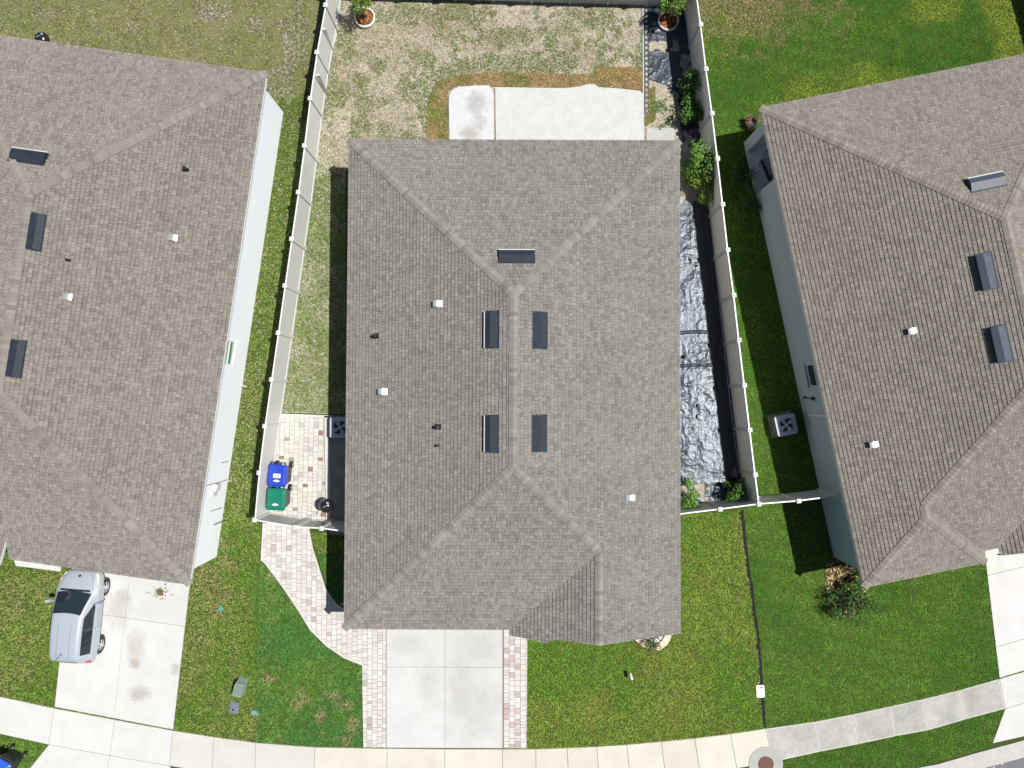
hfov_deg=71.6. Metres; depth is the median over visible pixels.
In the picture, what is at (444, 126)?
sod grass
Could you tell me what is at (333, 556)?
grass
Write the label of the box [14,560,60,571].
path
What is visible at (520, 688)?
paver bed
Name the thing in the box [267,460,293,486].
wheelie bin
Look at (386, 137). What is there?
weeds
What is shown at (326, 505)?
kettle grill
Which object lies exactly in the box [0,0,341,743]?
grass
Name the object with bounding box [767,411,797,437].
air conditioner
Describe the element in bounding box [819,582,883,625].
shrub
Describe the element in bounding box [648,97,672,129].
weeds
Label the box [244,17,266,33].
bare soil
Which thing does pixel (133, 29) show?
bare soil
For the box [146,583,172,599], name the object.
mud specks
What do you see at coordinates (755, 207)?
shrub
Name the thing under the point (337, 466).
slab
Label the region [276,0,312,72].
bare soil
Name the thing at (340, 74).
thatch
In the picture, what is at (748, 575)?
lawn edge
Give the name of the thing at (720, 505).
vinyl fence
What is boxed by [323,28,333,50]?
board
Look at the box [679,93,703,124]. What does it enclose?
shrub
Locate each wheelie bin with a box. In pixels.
[0,744,27,767]
[266,484,291,510]
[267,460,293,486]
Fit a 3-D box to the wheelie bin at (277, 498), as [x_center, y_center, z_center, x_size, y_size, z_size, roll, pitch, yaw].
[-9.642,4.678,29.506,0.780,1.078,1.000,3,89,0]
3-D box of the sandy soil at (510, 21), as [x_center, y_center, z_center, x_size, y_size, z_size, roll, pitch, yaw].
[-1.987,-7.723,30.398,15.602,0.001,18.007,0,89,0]
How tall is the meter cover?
0.040 m
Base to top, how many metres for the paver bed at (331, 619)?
0.001 m
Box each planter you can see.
[354,7,374,28]
[658,10,678,31]
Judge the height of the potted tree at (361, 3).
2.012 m
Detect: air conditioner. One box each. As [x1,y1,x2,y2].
[330,415,345,438]
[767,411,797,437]
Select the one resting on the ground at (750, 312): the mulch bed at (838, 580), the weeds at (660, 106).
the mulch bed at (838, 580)
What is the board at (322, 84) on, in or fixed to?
attached to the vinyl fence at (323, 53)
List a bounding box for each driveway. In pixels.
[31,568,189,767]
[384,629,503,747]
[984,535,1023,742]
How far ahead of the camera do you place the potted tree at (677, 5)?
29.24 m
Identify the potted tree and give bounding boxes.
[348,0,371,17]
[657,0,690,19]
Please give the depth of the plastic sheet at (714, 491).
30.05 m
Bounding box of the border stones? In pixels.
[636,635,670,649]
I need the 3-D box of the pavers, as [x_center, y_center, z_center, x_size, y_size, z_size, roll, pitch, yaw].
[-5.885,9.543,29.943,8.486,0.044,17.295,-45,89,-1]
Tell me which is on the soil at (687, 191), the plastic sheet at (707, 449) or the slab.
the plastic sheet at (707, 449)
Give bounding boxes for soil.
[39,9,62,19]
[124,21,143,35]
[190,0,239,24]
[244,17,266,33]
[267,63,297,102]
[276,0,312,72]
[282,0,645,413]
[645,5,737,502]
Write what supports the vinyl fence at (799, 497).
on the ground at (750, 312)
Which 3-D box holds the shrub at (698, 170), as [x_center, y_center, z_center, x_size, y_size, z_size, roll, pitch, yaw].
[7.832,-9.162,29.448,1.623,2.005,1.737,28,89,1]
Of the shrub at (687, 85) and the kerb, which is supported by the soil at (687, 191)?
the shrub at (687, 85)
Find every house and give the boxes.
[0,35,282,586]
[341,136,681,645]
[744,54,1023,589]
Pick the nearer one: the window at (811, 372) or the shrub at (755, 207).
the window at (811, 372)
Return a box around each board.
[316,74,328,94]
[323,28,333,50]
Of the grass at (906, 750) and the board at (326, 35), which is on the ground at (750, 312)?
the grass at (906, 750)
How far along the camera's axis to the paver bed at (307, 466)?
30.12 m
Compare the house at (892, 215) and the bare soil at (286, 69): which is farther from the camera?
the bare soil at (286, 69)
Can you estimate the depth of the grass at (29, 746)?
29.80 m
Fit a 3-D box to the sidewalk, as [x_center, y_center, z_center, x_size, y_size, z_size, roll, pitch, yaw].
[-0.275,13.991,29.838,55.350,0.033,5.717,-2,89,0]
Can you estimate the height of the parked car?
1.802 m
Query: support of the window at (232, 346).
in the house at (135, 193)
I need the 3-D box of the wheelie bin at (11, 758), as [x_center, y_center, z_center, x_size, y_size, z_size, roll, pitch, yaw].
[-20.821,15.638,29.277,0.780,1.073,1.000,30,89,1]
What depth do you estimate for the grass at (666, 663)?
29.88 m
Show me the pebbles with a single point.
(661, 637)
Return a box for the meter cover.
[229,701,239,713]
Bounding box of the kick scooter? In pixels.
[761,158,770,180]
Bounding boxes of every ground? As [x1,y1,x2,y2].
[0,0,325,104]
[0,0,1023,767]
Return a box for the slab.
[329,418,345,534]
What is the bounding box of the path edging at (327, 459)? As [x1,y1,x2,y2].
[261,414,361,664]
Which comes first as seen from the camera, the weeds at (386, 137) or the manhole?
the manhole
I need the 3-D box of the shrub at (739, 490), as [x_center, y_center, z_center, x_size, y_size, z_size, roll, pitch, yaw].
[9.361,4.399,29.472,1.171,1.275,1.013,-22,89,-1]
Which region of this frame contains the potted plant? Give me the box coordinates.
[745,113,760,130]
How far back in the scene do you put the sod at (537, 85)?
30.52 m
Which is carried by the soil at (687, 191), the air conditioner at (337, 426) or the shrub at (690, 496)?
the shrub at (690, 496)
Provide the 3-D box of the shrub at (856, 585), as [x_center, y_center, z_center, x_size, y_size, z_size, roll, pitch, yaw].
[14.351,8.122,29.510,1.512,1.012,1.514,28,89,1]
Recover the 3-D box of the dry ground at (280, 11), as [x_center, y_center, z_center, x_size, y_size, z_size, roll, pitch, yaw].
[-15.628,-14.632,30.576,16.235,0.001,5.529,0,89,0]
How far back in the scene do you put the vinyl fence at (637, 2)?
30.44 m
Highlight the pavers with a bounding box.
[262,416,526,747]
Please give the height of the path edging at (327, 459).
0.060 m
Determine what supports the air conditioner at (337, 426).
on the slab
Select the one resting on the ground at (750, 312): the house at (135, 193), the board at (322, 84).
the house at (135, 193)
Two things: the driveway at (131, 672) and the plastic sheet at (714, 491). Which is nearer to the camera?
the driveway at (131, 672)
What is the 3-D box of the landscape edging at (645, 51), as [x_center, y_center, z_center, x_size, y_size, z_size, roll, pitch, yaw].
[5.752,-13.881,30.525,0.270,0.060,4.569,0,89,0]
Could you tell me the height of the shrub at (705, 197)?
1.188 m
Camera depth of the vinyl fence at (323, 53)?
29.27 m
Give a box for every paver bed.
[266,523,382,710]
[273,417,325,517]
[504,638,526,747]
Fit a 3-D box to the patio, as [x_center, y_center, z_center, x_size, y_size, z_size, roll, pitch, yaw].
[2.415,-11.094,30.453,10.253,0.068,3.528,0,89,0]
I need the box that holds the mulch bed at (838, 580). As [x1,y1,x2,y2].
[824,560,862,617]
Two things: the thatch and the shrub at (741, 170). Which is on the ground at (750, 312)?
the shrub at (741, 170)
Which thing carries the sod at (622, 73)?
on the sandy soil at (510, 21)
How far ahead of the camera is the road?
29.80 m
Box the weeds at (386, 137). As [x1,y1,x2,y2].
[282,0,646,413]
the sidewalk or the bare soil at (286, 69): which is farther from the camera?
the bare soil at (286, 69)
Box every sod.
[427,91,447,138]
[432,72,642,100]
[594,66,641,78]
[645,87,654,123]
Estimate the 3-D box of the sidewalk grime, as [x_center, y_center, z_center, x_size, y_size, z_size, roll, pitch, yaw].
[15.724,14.148,29.816,9.964,0.003,1.366,-12,89,0]
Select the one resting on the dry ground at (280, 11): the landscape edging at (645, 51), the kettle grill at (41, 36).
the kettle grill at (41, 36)
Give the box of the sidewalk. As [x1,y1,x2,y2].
[0,672,1023,767]
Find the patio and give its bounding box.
[449,84,687,151]
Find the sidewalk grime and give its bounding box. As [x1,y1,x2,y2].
[767,680,1003,758]
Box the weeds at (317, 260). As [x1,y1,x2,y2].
[284,162,347,412]
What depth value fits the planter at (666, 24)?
30.43 m
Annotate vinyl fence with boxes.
[252,0,340,521]
[257,513,344,531]
[417,0,674,5]
[680,498,756,514]
[684,0,761,505]
[759,488,839,503]
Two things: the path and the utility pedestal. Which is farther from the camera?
the path
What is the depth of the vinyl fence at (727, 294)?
29.22 m
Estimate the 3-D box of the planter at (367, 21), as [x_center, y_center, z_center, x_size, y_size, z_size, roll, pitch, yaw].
[-6.314,-15.719,30.501,0.880,0.210,0.880,0,89,0]
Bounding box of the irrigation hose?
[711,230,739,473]
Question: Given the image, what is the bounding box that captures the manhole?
[749,747,782,767]
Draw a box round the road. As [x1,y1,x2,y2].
[989,758,1023,767]
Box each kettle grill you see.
[34,32,54,42]
[319,498,337,515]
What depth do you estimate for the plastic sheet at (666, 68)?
30.52 m
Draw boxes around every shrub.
[643,637,661,653]
[676,68,710,99]
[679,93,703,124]
[680,137,719,188]
[680,477,700,508]
[688,177,713,207]
[723,477,748,501]
[728,159,758,188]
[741,186,761,217]
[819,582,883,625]
[841,564,872,600]
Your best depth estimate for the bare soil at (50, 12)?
30.60 m
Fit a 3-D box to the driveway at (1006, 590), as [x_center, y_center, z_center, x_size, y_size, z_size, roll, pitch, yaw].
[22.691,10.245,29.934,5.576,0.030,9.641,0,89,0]
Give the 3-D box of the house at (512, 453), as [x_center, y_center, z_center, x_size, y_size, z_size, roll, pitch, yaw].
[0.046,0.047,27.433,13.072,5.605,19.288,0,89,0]
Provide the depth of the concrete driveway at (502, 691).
29.88 m
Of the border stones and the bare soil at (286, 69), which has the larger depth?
the bare soil at (286, 69)
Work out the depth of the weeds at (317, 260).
30.26 m
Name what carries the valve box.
on the lawn edge
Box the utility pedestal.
[232,677,247,697]
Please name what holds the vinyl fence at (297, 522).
on the pavers
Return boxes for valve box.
[756,685,764,697]
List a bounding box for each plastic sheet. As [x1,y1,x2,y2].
[648,7,700,154]
[680,201,740,485]
[682,477,742,502]
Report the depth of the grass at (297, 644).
29.87 m
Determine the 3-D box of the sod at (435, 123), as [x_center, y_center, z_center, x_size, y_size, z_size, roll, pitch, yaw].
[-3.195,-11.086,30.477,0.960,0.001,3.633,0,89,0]
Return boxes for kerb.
[917,739,1023,767]
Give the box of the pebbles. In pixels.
[646,636,663,642]
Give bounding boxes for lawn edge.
[739,510,765,727]
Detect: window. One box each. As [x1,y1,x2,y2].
[225,341,237,366]
[802,364,818,388]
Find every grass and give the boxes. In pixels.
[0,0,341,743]
[0,735,46,767]
[256,562,362,748]
[311,532,344,603]
[426,84,448,138]
[527,510,763,750]
[784,709,1003,767]
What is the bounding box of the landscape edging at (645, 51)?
[642,8,648,113]
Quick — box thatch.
[283,0,644,412]
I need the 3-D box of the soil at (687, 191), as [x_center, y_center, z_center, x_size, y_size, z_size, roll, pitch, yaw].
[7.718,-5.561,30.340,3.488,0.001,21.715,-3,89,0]
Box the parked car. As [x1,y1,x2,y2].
[44,569,109,663]
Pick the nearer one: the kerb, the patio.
the kerb
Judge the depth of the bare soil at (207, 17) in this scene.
30.61 m

